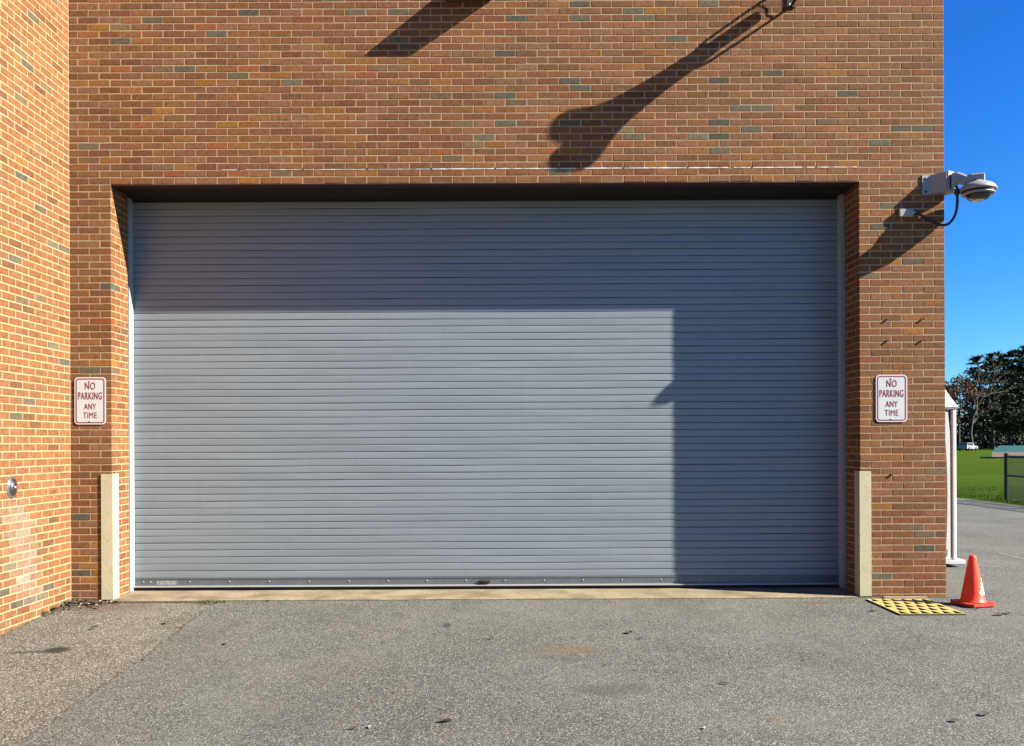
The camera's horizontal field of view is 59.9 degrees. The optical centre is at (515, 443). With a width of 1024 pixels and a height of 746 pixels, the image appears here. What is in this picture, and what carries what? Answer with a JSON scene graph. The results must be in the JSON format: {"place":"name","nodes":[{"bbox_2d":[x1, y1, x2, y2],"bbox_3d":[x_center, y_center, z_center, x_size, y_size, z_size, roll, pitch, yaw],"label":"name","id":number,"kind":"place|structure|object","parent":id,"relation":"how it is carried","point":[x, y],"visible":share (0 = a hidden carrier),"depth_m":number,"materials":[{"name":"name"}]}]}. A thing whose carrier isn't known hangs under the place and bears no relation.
{"place":"outdoors","nodes":[
{"label":"outdoors","id":0,"kind":"place"},
{"bbox_2d":[0,602,215,744],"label":"old pavement","id":1,"kind":"structure","parent":0,"point":[46,660],"depth_m":6.83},
{"bbox_2d":[53,599,117,609],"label":"leaf litter","id":2,"kind":"object","parent":1,"relation":"on","point":[81,601],"visible":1,"depth_m":8.37,"materials":[{"name":"brown plant"}]},
{"bbox_2d":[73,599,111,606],"bbox_3d":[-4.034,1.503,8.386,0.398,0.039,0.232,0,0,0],"label":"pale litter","id":3,"kind":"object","parent":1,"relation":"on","point":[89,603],"visible":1,"depth_m":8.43,"materials":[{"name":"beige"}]},
{"bbox_2d":[40,599,372,614],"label":"weeds","id":4,"kind":"object","parent":1,"relation":"on","point":[203,602],"visible":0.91,"depth_m":8.37,"materials":[{"name":"plant"}]},
{"bbox_2d":[109,596,947,602],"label":"wall foot dirt","id":5,"kind":"structure","parent":1,"relation":"on","point":[468,599],"depth_m":8.48,"materials":[{"name":"brown soil"}]},
{"bbox_2d":[0,498,1023,745],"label":"asphalt lot","id":6,"kind":"structure","parent":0,"point":[534,672],"depth_m":5.87,"materials":[{"name":"grey asphalt"}]},
{"bbox_2d":[106,587,866,602],"bbox_3d":[-0.276,1.582,8.800,7.274,0.216,0.641,0,0,0],"label":"threshold","id":7,"kind":"object","parent":6,"relation":"on","point":[219,595],"visible":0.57,"depth_m":8.71,"materials":[{"name":"concrete"}]},
{"bbox_2d":[68,0,945,602],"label":"brick building","id":8,"kind":"structure","parent":6,"relation":"on","point":[506,294],"depth_m":9.02,"materials":[{"name":"brick"}]},
{"bbox_2d":[74,377,105,423],"bbox_3d":[-4.064,-0.407,8.492,0.300,0.452,0.018,0,0,0],"label":"no parking sign","id":9,"kind":"object","parent":8,"relation":"attached to","point":[89,400],"visible":1,"depth_m":8.49,"materials":[{"name":"metal"}]},
{"bbox_2d":[101,474,118,599],"bbox_3d":[-3.900,0.892,8.552,0.111,1.200,0.132,0,0,0],"label":"corner guard","id":10,"kind":"object","parent":8,"relation":"attached to","point":[109,536],"visible":1,"depth_m":8.49,"materials":[{"name":"beige paint"}]},
{"bbox_2d":[446,0,490,0],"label":"wall light","id":11,"kind":"object","parent":8,"relation":"attached to","point":[468,0],"visible":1,"depth_m":8.48,"materials":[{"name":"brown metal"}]},
{"bbox_2d":[786,0,796,7],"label":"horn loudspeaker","id":12,"kind":"object","parent":8,"relation":"attached to","point":[790,3],"visible":1,"depth_m":8.49,"materials":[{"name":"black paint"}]},
{"bbox_2d":[854,471,871,595],"bbox_3d":[3.343,0.862,8.552,0.111,1.193,0.132,0,0,0],"label":"corner guard","id":13,"kind":"object","parent":8,"relation":"attached to","point":[863,543],"visible":1,"depth_m":8.49,"materials":[{"name":"beige paint"}]},
{"bbox_2d":[876,375,906,421],"bbox_3d":[3.592,-0.431,8.492,0.300,0.452,0.018,0,0,0],"label":"no parking sign","id":14,"kind":"object","parent":8,"relation":"attached to","point":[891,398],"visible":1,"depth_m":8.49,"materials":[{"name":"metal"}]},
{"bbox_2d":[898,209,915,216],"bbox_3d":[3.735,-2.198,8.477,0.152,0.072,0.042,0,0,0],"label":"junction box","id":15,"kind":"object","parent":8,"relation":"attached to","point":[905,212],"visible":1,"depth_m":8.46,"materials":[{"name":"metal"}]},
{"bbox_2d":[913,170,997,225],"bbox_3d":[4.159,-2.308,8.379,0.668,0.526,0.396,0,0,44],"label":"security camera","id":16,"kind":"object","parent":8,"relation":"attached to","point":[977,187],"visible":1,"depth_m":8.33,"materials":[{"name":"grey paint"}]},
{"bbox_2d":[1,597,1019,745],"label":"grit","id":17,"kind":"object","parent":6,"relation":"on","point":[380,608],"visible":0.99,"depth_m":7.69,"materials":[{"name":"grey gravel"}]},
{"bbox_2d":[882,596,927,598],"bbox_3d":[3.703,1.465,8.453,0.411,0.014,0.055,0,0,0],"label":"timber strip","id":18,"kind":"object","parent":6,"relation":"on","point":[903,597],"visible":1,"depth_m":8.43,"materials":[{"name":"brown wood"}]},
{"bbox_2d":[866,598,965,614],"bbox_3d":[3.574,1.464,7.980,0.573,0.012,0.748,0,0,0],"label":"yellow grating","id":19,"kind":"object","parent":6,"relation":"on","point":[924,606],"visible":1,"depth_m":7.91,"materials":[{"name":"paint"}]},
{"bbox_2d":[945,390,965,563],"bbox_3d":[4.721,0.241,11.050,1.180,2.448,1.120,0,0,0],"label":"canopy frame","id":20,"kind":"object","parent":6,"relation":"on","point":[951,524],"visible":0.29,"depth_m":10.53,"materials":[{"name":"white metal"}]},
{"bbox_2d":[950,555,995,607],"bbox_3d":[4.152,1.241,8.074,0.292,0.455,0.292,0,0,-14],"label":"traffic cone","id":21,"kind":"object","parent":6,"relation":"on","point":[972,594],"visible":1,"depth_m":8.02,"materials":[{"name":"orange plastic"}]},
{"bbox_2d":[980,711,989,714],"bbox_3d":[2.545,1.464,4.821,0.054,0.012,0.060,0,0,23],"label":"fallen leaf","id":22,"kind":"object","parent":6,"relation":"on","point":[983,712],"visible":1,"depth_m":4.83,"materials":[{"name":"beige plant"}]},
{"bbox_2d":[943,0,1023,437],"label":"sky","id":23,"kind":"structure","parent":0,"point":[983,42],"materials":[{"name":"blue"}]},
{"bbox_2d":[950,448,1023,505],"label":"grass field","id":24,"kind":"structure","parent":0,"point":[978,467],"depth_m":40.08,"materials":[{"name":"green plant"}]},
{"bbox_2d":[958,443,977,450],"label":"parked car","id":25,"kind":"object","parent":24,"relation":"on","point":[964,446],"visible":1,"depth_m":137.09,"materials":[{"name":"paint"}]},
{"bbox_2d":[945,370,992,449],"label":"broadleaf tree","id":26,"kind":"object","parent":24,"relation":"on","point":[953,388],"visible":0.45,"depth_m":145.36,"materials":[{"name":"green plant"}]},
{"bbox_2d":[945,354,1013,449],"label":"bare tree","id":27,"kind":"object","parent":24,"relation":"on","point":[972,414],"visible":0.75,"depth_m":143.64,"materials":[{"name":"brown plant"}]},
{"bbox_2d":[956,354,1006,448],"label":"pine tree","id":28,"kind":"object","parent":24,"relation":"on","point":[975,359],"visible":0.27,"depth_m":171.59,"materials":[{"name":"green plant"}]},
{"bbox_2d":[950,420,1023,448],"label":"undergrowth","id":29,"kind":"object","parent":24,"relation":"on","point":[977,438],"visible":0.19,"depth_m":166.41,"materials":[{"name":"green plant"}]},
{"bbox_2d":[956,350,1023,449],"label":"pine tree","id":30,"kind":"object","parent":24,"relation":"on","point":[989,358],"visible":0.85,"depth_m":148.53,"materials":[{"name":"green plant"}]},
{"bbox_2d":[983,355,1012,443],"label":"pine tree","id":31,"kind":"object","parent":24,"relation":"on","point":[998,368],"visible":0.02,"depth_m":184.51,"materials":[{"name":"green plant"}]},
{"bbox_2d":[978,349,1023,445],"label":"pine tree","id":32,"kind":"object","parent":24,"relation":"on","point":[1011,353],"visible":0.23,"depth_m":157.88,"materials":[{"name":"green plant"}]},
{"bbox_2d":[984,345,1023,432],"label":"pine tree","id":33,"kind":"object","parent":24,"relation":"on","point":[1019,388],"visible":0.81,"depth_m":150.54,"materials":[{"name":"green plant"}]},
{"bbox_2d":[991,445,1023,457],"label":"dugout shelter","id":34,"kind":"object","parent":24,"relation":"on","point":[1011,450],"visible":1,"depth_m":75.42,"materials":[{"name":"teal metal"}]},
{"bbox_2d":[996,349,1023,439],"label":"pine tree","id":35,"kind":"object","parent":24,"relation":"on","point":[1019,356],"visible":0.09,"depth_m":175.90,"materials":[{"name":"green plant"}]},
{"bbox_2d":[1004,453,1023,501],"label":"chain link fence","id":36,"kind":"object","parent":24,"relation":"on","point":[1006,479],"visible":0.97,"depth_m":21.97,"materials":[{"name":"black metal"}]},
{"label":"ground","id":37,"kind":"structure","parent":0,"visible":0},
{"bbox_2d":[0,0,70,634],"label":"brick wing","id":38,"kind":"structure","parent":37,"relation":"on","point":[35,546],"depth_m":7.88,"materials":[{"name":"orange brick"}]},
{"bbox_2d":[7,476,17,498],"bbox_3d":[-4.234,0.372,7.508,0.042,0.188,0.155,0,0,0],"label":"wall fitting","id":39,"kind":"object","parent":38,"relation":"attached to","point":[12,487],"depth_m":7.48,"materials":[{"name":"silver metal"}]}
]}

